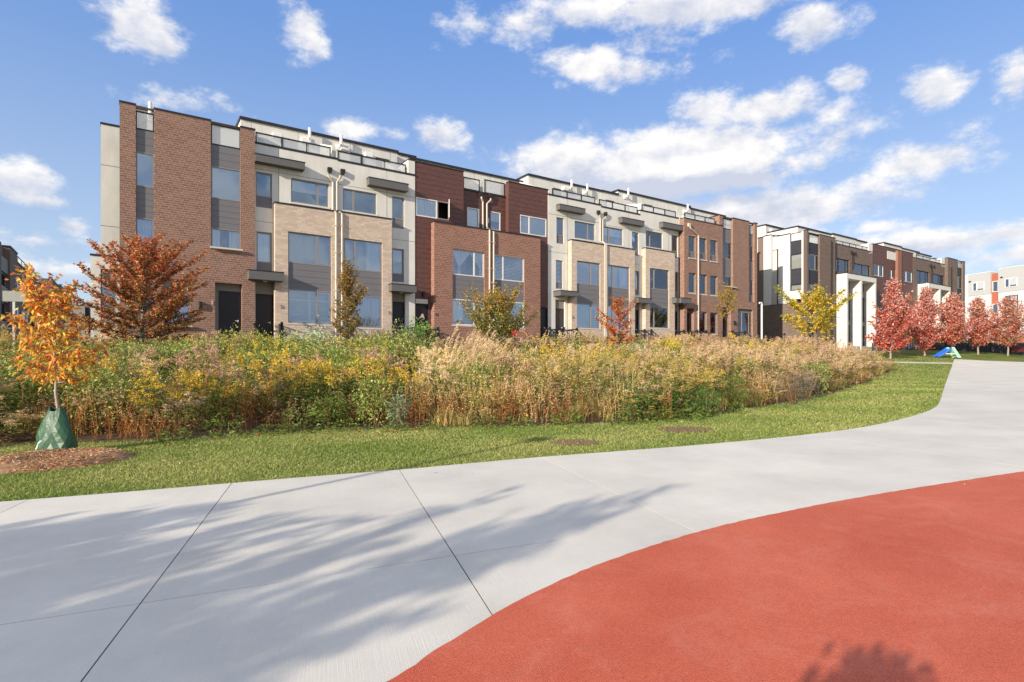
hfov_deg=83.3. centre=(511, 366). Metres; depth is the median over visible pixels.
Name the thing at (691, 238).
window
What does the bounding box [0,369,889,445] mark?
meadow soil
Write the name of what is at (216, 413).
leafy shrub
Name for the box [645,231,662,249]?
window
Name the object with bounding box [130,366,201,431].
goldenrod
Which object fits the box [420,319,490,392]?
plume grass
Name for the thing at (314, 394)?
leafy shrub
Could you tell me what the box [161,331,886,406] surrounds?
meadow plants
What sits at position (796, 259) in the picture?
window
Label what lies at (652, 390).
leafy shrub
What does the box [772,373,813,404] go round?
purple aster
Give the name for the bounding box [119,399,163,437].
dry plant
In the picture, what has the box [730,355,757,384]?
goldenrod
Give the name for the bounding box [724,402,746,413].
weed
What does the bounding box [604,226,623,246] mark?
window
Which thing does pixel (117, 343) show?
leafy shrub
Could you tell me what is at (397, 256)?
window
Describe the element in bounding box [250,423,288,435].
weed
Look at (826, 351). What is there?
aster
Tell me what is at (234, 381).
leafy shrub
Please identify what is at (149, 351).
meadow plants
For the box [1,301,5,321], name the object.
window
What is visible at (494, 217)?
window
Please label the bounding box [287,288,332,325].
window
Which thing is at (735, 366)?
seeding goldenrod
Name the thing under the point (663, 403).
dry plant
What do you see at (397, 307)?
door
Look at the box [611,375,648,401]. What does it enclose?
leafy shrub
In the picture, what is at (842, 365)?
dry plant
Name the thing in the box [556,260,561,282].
window
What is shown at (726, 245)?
window
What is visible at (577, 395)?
dry plant
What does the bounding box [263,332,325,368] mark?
leafy shrub
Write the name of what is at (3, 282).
window
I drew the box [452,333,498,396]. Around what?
plume grass
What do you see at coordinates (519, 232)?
maroon townhouse
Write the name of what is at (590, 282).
window
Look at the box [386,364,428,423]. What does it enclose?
goldenrod
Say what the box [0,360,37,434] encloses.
leafy shrub
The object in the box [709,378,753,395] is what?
leafy shrub
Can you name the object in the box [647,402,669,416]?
grass tuft
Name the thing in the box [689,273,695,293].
window
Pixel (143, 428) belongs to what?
dry plant
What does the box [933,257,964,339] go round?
brown brick townhouse
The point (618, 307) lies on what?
red tree
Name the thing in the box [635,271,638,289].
window
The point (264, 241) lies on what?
window
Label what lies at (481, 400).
goldenrod
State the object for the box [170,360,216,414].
dry plant
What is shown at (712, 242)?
window
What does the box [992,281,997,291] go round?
window
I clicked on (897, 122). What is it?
sky
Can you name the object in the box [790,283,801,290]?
window
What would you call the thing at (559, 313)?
door
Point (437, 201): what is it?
window
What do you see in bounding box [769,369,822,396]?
aster
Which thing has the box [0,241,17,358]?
shaded townhouse
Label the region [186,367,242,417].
leafy shrub
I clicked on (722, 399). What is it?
grass tuft
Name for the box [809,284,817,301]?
window
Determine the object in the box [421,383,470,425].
dry plant
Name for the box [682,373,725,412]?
goldenrod
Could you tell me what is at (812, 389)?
purple aster
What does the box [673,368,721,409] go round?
goldenrod
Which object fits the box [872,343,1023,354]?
planter wall
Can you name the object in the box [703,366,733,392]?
dry plant
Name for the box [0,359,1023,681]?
pavement
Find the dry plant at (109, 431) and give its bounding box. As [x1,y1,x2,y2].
[82,385,146,441]
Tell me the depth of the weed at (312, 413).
11.98 m
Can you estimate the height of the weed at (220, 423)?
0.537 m
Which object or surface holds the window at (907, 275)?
in the maroon townhouse at (890, 261)
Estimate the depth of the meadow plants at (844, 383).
19.00 m
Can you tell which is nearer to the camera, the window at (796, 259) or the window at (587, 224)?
the window at (587, 224)
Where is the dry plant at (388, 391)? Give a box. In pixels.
[364,361,412,421]
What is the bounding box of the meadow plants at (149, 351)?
[99,333,867,409]
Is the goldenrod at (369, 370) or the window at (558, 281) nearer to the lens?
the goldenrod at (369, 370)
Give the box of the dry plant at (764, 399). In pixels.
[751,370,777,403]
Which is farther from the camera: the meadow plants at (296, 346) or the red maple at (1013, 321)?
the red maple at (1013, 321)
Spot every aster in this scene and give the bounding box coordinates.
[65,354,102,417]
[176,339,224,428]
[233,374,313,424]
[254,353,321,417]
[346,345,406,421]
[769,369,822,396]
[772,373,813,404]
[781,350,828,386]
[790,369,826,398]
[791,371,812,395]
[795,362,836,391]
[804,344,852,384]
[819,342,852,356]
[829,366,857,384]
[838,365,852,386]
[844,347,869,356]
[853,349,886,367]
[860,361,889,376]
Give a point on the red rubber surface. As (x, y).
(922, 584)
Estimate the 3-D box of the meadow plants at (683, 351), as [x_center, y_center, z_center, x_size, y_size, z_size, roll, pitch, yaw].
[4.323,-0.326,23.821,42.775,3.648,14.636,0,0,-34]
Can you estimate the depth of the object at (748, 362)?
18.17 m
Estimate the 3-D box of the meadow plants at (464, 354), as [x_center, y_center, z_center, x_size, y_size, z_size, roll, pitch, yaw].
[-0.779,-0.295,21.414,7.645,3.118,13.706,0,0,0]
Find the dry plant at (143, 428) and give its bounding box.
[115,404,183,440]
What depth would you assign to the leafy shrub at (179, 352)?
16.36 m
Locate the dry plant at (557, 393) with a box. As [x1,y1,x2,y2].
[534,373,580,415]
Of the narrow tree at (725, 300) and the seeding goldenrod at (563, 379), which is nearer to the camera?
the seeding goldenrod at (563, 379)
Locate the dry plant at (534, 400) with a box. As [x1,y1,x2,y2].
[514,383,550,420]
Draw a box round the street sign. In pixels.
[3,290,26,348]
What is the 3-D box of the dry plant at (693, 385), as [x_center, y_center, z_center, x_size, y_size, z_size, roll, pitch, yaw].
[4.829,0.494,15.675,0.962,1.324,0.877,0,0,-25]
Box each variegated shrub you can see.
[286,315,345,355]
[620,342,645,352]
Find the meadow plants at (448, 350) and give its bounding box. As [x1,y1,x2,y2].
[413,331,662,413]
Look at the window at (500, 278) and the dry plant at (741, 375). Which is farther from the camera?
the window at (500, 278)
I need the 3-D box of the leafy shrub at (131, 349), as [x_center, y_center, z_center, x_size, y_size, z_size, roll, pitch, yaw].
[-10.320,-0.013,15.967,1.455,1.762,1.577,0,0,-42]
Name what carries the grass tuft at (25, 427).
on the meadow soil
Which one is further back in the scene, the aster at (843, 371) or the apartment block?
the apartment block
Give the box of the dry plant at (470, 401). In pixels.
[444,371,485,422]
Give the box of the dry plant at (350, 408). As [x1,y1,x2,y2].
[335,391,370,423]
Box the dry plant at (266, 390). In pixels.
[243,354,291,422]
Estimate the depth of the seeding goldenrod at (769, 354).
19.25 m
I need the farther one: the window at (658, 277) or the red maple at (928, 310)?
the red maple at (928, 310)
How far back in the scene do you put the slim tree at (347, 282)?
20.40 m
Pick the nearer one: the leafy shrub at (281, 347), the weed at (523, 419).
the weed at (523, 419)
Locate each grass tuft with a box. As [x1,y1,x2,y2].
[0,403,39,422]
[8,403,68,432]
[33,398,74,414]
[43,410,84,430]
[340,408,375,421]
[386,396,417,420]
[427,402,467,425]
[440,408,478,426]
[560,399,598,421]
[581,396,620,417]
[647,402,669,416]
[703,394,725,411]
[705,385,731,408]
[720,385,756,405]
[746,392,771,405]
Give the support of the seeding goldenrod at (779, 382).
on the meadow soil
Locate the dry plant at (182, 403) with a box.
[159,379,201,424]
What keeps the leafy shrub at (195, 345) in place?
on the meadow soil
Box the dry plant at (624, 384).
[604,364,645,414]
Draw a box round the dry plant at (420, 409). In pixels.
[408,380,444,421]
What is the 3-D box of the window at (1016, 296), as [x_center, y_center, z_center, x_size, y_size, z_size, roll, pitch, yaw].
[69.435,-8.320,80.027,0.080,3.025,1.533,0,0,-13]
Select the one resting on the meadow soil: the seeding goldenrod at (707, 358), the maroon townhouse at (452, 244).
the seeding goldenrod at (707, 358)
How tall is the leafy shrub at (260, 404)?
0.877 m
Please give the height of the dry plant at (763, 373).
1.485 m
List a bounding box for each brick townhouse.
[90,100,255,344]
[679,207,725,340]
[722,216,762,340]
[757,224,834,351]
[832,233,876,350]
[913,252,950,342]
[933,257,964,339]
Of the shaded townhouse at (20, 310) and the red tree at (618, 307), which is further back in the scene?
the shaded townhouse at (20, 310)
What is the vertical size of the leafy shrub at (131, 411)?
1.307 m
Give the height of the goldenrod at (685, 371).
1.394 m
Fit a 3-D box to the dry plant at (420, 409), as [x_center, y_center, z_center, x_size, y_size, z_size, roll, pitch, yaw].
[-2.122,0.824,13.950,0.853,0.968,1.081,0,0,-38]
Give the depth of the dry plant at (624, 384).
14.10 m
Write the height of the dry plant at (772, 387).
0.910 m
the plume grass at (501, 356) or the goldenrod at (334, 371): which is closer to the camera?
the goldenrod at (334, 371)
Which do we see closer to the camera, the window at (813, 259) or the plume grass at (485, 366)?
the plume grass at (485, 366)
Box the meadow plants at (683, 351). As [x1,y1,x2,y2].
[0,326,899,413]
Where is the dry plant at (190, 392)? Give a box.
[175,358,223,424]
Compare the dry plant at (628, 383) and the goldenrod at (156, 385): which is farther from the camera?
the dry plant at (628, 383)
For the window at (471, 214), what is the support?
in the maroon townhouse at (452, 244)
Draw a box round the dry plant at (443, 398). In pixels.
[417,375,460,413]
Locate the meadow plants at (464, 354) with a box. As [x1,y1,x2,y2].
[409,329,576,413]
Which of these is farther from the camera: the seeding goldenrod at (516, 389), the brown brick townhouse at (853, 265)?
the brown brick townhouse at (853, 265)
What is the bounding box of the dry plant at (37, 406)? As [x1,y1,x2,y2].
[20,381,78,435]
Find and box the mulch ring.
[0,446,133,474]
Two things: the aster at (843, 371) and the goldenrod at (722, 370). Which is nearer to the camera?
the goldenrod at (722, 370)
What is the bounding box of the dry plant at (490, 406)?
[477,390,514,423]
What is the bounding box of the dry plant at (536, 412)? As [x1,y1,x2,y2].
[516,375,556,423]
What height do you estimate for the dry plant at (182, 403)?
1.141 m
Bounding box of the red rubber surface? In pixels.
[387,471,1023,681]
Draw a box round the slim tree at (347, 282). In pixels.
[328,257,368,349]
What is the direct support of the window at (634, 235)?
in the stucco townhouse at (621, 224)
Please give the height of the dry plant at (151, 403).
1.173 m
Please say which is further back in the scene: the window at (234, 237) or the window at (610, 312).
the window at (610, 312)
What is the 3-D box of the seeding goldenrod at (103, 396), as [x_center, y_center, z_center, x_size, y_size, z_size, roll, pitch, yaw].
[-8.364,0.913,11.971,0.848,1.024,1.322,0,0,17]
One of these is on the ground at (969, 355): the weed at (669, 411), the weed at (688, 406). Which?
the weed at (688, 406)
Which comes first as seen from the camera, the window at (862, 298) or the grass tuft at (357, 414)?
the grass tuft at (357, 414)
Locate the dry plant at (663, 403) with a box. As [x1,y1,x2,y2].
[634,375,682,418]
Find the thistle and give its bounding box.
[384,387,413,428]
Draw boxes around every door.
[219,291,240,343]
[255,294,273,341]
[392,301,403,341]
[415,304,426,341]
[541,308,546,340]
[555,308,563,335]
[635,310,637,336]
[675,311,676,337]
[687,313,688,333]
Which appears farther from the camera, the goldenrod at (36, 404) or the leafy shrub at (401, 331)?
the leafy shrub at (401, 331)
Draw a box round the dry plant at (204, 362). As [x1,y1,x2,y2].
[190,350,244,426]
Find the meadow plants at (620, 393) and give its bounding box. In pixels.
[0,341,895,412]
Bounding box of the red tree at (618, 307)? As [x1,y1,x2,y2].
[593,294,639,347]
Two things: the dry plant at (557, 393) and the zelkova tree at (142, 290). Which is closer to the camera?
the dry plant at (557, 393)
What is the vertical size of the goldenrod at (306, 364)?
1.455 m
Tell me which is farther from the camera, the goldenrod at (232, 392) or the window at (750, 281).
the window at (750, 281)
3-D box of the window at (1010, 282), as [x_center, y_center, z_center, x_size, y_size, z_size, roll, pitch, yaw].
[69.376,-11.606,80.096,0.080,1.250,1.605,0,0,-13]
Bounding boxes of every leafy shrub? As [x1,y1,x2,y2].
[0,358,23,419]
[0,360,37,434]
[0,390,39,427]
[43,363,131,433]
[75,358,142,420]
[97,337,144,366]
[100,372,174,433]
[108,334,169,382]
[154,340,197,387]
[172,339,214,359]
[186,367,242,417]
[186,392,239,428]
[215,323,268,353]
[219,373,276,417]
[228,325,286,363]
[241,386,284,416]
[245,355,294,400]
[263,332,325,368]
[263,337,303,355]
[272,369,309,403]
[280,366,344,423]
[293,336,357,394]
[300,390,360,427]
[313,346,367,416]
[322,337,366,374]
[341,369,384,412]
[344,331,396,354]
[349,365,407,427]
[362,336,415,374]
[370,319,422,358]
[370,378,413,410]
[379,328,441,390]
[421,360,467,416]
[455,353,513,418]
[560,384,612,411]
[585,373,631,407]
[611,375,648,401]
[629,378,681,412]
[646,371,690,414]
[707,368,755,408]
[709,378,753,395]
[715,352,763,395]
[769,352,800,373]
[788,357,833,394]
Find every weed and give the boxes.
[151,426,193,444]
[201,412,249,437]
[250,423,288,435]
[276,403,325,433]
[328,416,359,432]
[382,420,410,432]
[418,419,442,429]
[472,414,496,428]
[500,415,536,427]
[546,407,583,426]
[606,409,635,425]
[615,383,663,419]
[617,405,648,422]
[644,406,678,421]
[645,387,680,417]
[658,399,703,420]
[679,404,711,417]
[680,383,725,416]
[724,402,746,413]
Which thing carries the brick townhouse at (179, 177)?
on the ground at (969, 355)
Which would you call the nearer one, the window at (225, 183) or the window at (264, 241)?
the window at (225, 183)
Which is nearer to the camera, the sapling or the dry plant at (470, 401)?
the sapling
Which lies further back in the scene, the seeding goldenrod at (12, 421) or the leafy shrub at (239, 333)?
the leafy shrub at (239, 333)
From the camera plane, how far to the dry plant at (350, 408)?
13.23 m
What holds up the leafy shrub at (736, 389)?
on the meadow soil
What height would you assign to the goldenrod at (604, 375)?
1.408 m
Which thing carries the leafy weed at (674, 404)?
on the meadow soil
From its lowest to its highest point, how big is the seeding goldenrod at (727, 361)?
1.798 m
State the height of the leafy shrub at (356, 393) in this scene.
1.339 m
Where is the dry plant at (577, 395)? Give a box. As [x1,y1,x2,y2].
[559,377,594,412]
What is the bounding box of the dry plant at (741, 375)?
[724,358,758,398]
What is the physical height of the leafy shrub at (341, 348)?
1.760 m
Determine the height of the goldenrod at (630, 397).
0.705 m
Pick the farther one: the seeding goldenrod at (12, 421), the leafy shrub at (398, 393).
the leafy shrub at (398, 393)
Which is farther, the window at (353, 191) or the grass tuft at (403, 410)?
the window at (353, 191)
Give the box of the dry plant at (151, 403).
[127,376,176,429]
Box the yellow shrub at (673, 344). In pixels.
[652,334,688,353]
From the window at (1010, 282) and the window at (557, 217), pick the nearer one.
the window at (557, 217)
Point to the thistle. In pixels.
(394, 413)
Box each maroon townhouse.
[410,157,490,348]
[484,174,570,349]
[872,242,919,342]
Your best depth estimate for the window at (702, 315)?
41.54 m
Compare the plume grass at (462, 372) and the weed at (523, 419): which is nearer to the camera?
the weed at (523, 419)
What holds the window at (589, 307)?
in the stucco townhouse at (574, 256)
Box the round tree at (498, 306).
[457,281,538,353]
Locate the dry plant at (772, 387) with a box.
[760,373,785,398]
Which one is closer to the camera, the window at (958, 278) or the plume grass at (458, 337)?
the plume grass at (458, 337)
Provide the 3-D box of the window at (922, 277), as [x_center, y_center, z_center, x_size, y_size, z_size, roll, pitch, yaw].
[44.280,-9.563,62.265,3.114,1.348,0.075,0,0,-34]
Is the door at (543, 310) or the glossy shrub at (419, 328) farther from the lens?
the door at (543, 310)
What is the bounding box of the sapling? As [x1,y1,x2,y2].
[0,262,114,409]
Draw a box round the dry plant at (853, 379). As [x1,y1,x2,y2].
[839,363,862,385]
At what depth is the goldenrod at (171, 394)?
11.56 m
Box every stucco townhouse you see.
[235,116,338,346]
[320,134,422,342]
[517,173,605,348]
[599,190,658,344]
[611,188,707,344]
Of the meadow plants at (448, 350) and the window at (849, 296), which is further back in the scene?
the window at (849, 296)
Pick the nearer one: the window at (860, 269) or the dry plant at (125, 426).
the dry plant at (125, 426)
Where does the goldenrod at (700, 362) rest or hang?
on the meadow soil
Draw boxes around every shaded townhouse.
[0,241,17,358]
[17,256,63,347]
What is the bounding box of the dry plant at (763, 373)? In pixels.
[742,355,782,400]
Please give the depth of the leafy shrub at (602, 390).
14.57 m
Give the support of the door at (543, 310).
in the maroon townhouse at (519, 232)
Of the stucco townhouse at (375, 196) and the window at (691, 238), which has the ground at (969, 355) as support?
the stucco townhouse at (375, 196)
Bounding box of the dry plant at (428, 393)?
[417,373,456,423]
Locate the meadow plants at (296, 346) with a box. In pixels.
[169,331,784,410]
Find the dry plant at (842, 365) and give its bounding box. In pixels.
[827,353,854,383]
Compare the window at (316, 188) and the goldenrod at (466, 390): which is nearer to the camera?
the goldenrod at (466, 390)
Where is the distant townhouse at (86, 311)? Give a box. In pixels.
[64,299,90,349]
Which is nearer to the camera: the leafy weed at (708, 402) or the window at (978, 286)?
the leafy weed at (708, 402)
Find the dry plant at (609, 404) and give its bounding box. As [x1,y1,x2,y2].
[589,383,632,420]
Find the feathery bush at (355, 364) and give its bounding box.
[319,347,397,392]
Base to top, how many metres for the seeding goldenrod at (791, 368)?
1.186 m
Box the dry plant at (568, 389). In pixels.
[551,373,584,411]
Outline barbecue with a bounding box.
[1009,343,1023,355]
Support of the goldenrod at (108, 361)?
on the meadow soil
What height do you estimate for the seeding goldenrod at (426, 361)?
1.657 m
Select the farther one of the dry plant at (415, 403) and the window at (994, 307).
the window at (994, 307)
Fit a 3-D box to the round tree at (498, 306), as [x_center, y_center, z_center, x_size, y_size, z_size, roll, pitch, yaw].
[-0.556,-1.403,22.413,3.331,3.755,2.909,0,0,0]
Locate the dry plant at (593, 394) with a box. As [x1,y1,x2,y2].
[574,362,616,421]
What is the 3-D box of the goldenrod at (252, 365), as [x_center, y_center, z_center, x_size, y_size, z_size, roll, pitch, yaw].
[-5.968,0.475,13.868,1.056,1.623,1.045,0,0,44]
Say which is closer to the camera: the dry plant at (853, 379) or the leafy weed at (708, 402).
the leafy weed at (708, 402)
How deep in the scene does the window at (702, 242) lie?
41.54 m
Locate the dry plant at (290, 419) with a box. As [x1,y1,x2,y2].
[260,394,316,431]
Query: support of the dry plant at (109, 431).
on the meadow soil
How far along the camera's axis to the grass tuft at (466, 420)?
12.75 m
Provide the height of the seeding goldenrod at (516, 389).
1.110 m
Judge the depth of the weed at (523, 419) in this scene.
12.29 m
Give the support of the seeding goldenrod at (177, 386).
on the meadow soil
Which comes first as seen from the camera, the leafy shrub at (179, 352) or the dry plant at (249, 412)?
the dry plant at (249, 412)
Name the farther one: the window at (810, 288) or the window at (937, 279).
the window at (937, 279)
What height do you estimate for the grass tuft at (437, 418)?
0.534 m
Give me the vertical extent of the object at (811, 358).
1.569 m
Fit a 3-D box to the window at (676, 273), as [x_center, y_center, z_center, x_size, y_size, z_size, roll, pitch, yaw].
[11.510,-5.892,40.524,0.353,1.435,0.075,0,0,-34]
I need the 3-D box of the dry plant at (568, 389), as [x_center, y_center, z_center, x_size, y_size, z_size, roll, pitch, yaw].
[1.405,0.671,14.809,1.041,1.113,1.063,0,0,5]
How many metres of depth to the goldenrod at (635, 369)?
14.29 m
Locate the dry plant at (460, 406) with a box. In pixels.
[432,393,475,419]
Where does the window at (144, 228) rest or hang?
in the brick townhouse at (179, 177)
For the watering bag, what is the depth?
9.52 m
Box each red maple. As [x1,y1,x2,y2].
[865,277,922,358]
[903,282,949,355]
[936,291,976,351]
[965,296,1001,354]
[986,294,1023,355]
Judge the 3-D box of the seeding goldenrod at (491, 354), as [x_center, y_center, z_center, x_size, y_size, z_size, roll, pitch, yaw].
[-0.349,0.332,14.717,1.331,1.907,1.064,0,0,-36]
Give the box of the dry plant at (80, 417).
[38,376,111,437]
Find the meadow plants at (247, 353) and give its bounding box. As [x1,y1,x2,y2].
[0,330,832,416]
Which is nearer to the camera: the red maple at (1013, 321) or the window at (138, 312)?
the window at (138, 312)
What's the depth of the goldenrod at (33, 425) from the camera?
10.98 m
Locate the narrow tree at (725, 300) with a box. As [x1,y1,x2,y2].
[713,281,740,347]
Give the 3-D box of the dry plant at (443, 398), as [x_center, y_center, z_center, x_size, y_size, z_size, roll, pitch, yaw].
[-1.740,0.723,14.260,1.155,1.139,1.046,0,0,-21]
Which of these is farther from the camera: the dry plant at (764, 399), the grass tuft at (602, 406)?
the dry plant at (764, 399)
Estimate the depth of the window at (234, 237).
24.43 m
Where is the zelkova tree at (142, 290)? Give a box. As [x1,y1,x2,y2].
[68,233,210,347]
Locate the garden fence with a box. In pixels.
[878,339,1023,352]
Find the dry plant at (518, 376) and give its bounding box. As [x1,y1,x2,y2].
[493,364,536,419]
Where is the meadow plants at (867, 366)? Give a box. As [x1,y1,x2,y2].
[281,351,893,410]
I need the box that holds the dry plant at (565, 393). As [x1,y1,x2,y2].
[546,379,589,422]
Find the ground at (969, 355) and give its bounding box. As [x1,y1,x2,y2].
[0,350,1023,501]
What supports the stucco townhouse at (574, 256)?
on the ground at (969, 355)
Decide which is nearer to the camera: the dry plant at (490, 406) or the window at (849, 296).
the dry plant at (490, 406)
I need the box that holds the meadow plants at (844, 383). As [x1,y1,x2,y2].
[114,357,886,415]
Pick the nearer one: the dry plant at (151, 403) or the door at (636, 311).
the dry plant at (151, 403)
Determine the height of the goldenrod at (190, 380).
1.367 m
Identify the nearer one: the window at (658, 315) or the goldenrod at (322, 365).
the goldenrod at (322, 365)
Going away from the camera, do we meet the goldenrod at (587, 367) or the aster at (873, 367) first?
the goldenrod at (587, 367)
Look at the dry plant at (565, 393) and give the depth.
12.86 m
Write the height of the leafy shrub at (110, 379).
1.652 m
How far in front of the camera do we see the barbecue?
50.90 m
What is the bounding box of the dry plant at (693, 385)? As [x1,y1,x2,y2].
[677,361,705,402]
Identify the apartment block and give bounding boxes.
[965,265,1023,342]
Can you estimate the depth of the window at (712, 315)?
42.17 m
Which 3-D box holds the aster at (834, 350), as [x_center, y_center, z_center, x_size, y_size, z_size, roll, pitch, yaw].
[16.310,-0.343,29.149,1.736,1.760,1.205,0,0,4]
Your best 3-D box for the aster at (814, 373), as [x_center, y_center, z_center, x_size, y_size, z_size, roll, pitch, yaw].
[11.082,0.389,21.190,1.427,1.122,1.178,0,0,11]
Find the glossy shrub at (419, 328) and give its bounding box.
[401,316,440,357]
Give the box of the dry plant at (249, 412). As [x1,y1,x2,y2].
[216,367,278,429]
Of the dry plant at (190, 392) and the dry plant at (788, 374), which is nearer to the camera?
the dry plant at (190, 392)
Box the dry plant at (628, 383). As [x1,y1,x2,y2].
[612,368,642,409]
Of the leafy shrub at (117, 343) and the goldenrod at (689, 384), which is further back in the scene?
the leafy shrub at (117, 343)
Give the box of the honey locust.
[774,283,860,340]
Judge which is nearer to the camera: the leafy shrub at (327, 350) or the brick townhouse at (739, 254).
the leafy shrub at (327, 350)
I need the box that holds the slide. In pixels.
[933,347,960,357]
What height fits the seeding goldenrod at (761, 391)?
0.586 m
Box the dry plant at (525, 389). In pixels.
[491,356,532,422]
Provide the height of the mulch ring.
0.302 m
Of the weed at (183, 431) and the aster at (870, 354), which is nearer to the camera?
the weed at (183, 431)
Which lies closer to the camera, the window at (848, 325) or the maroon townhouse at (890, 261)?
the window at (848, 325)
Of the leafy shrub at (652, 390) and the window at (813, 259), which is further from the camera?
the window at (813, 259)
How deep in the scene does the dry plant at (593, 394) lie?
13.21 m
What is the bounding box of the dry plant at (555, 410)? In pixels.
[539,397,585,423]
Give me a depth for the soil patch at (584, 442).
9.96 m
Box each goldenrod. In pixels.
[0,348,69,423]
[0,378,16,434]
[0,405,44,444]
[0,410,45,443]
[59,354,118,426]
[70,385,129,435]
[79,353,167,424]
[105,382,182,418]
[124,385,197,437]
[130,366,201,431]
[144,388,181,421]
[160,390,208,438]
[168,368,219,431]
[196,377,254,431]
[235,352,288,417]
[252,357,308,427]
[257,378,308,422]
[273,359,334,419]
[301,362,352,425]
[303,359,336,414]
[312,359,357,418]
[328,366,368,422]
[349,353,397,423]
[373,363,400,420]
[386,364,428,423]
[412,357,458,421]
[420,352,456,414]
[454,371,490,413]
[463,389,527,424]
[472,343,528,416]
[484,374,527,419]
[511,378,553,413]
[516,348,553,416]
[522,374,597,415]
[529,364,569,413]
[553,343,606,415]
[589,360,632,405]
[609,355,675,412]
[617,389,664,420]
[618,350,685,385]
[622,352,658,385]
[624,380,662,416]
[631,350,688,385]
[639,361,698,406]
[646,361,687,388]
[655,378,693,413]
[659,351,718,399]
[668,362,715,413]
[669,345,725,399]
[669,358,692,407]
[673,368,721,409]
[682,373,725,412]
[684,359,714,388]
[687,344,737,393]
[690,369,725,405]
[707,361,738,389]
[719,385,787,404]
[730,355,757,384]
[734,345,765,387]
[740,351,773,380]
[741,374,784,401]
[747,349,789,386]
[763,362,793,380]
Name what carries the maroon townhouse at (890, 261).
on the ground at (969, 355)
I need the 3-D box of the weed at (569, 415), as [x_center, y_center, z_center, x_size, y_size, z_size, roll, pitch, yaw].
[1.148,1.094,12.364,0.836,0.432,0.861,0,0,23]
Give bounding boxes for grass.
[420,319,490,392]
[442,326,494,409]
[442,344,487,412]
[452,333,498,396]
[453,329,495,373]
[463,338,515,411]
[483,340,508,396]
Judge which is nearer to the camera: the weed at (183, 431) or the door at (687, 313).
the weed at (183, 431)
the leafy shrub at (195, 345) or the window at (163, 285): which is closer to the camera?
the leafy shrub at (195, 345)
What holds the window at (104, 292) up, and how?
in the brick townhouse at (179, 177)
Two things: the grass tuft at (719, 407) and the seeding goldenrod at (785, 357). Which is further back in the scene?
the seeding goldenrod at (785, 357)
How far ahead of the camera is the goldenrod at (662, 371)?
16.80 m
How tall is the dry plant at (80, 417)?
1.303 m
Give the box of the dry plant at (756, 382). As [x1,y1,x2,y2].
[741,367,771,402]
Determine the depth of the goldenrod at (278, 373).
12.63 m
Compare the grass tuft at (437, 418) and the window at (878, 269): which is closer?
the grass tuft at (437, 418)
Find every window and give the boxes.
[1,272,5,286]
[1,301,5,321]
[101,280,115,324]
[136,151,153,188]
[136,217,153,258]
[136,291,153,324]
[162,285,191,326]
[210,227,242,250]
[211,165,239,201]
[256,172,271,198]
[257,231,271,263]
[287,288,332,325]
[288,231,330,266]
[290,178,329,208]
[342,188,377,215]
[343,295,383,329]
[344,238,381,272]
[392,196,403,219]
[392,248,403,274]
[416,197,436,218]
[437,201,449,220]
[452,299,483,326]
[453,249,483,277]
[467,207,478,226]
[488,211,499,230]
[495,255,523,281]
[495,302,524,329]
[520,215,545,236]
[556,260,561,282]
[557,217,562,236]
[574,221,595,241]
[577,261,599,285]
[577,303,600,329]
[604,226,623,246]
[608,265,628,288]
[608,305,628,330]
[632,232,637,249]
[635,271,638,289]
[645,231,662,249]
[649,306,669,329]
[650,268,667,290]
[672,235,676,251]
[675,272,677,292]
[689,236,694,252]
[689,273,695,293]
[699,238,705,254]
[699,274,706,294]
[699,312,705,333]
[710,240,715,255]
[710,276,717,296]
[710,313,717,334]
[723,241,730,259]
[723,276,736,287]
[738,312,750,333]
[749,246,752,262]
[749,279,751,295]
[790,253,801,269]
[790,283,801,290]
[809,254,817,270]
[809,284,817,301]
[809,310,813,337]
[836,258,848,272]
[848,296,849,319]
[848,325,849,345]
[854,263,868,275]
[862,298,864,321]
[862,326,863,345]
[874,264,882,276]
[904,271,911,282]
[916,270,927,282]
[933,274,943,284]
[957,277,961,288]
[972,281,983,291]
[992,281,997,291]
[992,304,997,322]
[1005,277,1016,287]
[1006,295,1017,313]
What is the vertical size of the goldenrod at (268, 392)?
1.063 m
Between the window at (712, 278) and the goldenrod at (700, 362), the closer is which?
the goldenrod at (700, 362)
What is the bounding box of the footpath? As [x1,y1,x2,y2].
[876,361,955,363]
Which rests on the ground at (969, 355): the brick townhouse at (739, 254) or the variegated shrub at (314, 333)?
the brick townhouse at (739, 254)
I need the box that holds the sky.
[0,0,1023,304]
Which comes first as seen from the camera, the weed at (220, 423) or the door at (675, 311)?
the weed at (220, 423)
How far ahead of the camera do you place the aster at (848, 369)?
23.47 m
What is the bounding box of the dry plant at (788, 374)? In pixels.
[766,357,802,395]
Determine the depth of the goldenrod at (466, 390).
14.60 m
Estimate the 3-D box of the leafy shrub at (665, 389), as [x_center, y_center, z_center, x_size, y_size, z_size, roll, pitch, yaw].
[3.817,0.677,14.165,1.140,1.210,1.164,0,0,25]
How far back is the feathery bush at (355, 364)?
15.42 m
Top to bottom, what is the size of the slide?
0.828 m
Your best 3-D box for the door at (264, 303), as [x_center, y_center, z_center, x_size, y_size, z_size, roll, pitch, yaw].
[-11.016,-2.060,25.631,0.771,2.272,0.107,0,0,-34]
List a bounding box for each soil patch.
[550,439,597,444]
[655,426,710,431]
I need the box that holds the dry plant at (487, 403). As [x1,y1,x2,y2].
[464,374,515,420]
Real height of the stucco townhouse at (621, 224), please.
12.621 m
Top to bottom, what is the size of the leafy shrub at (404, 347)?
2.192 m
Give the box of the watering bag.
[35,403,77,450]
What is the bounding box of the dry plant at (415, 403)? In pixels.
[394,373,428,426]
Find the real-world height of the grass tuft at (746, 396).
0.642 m

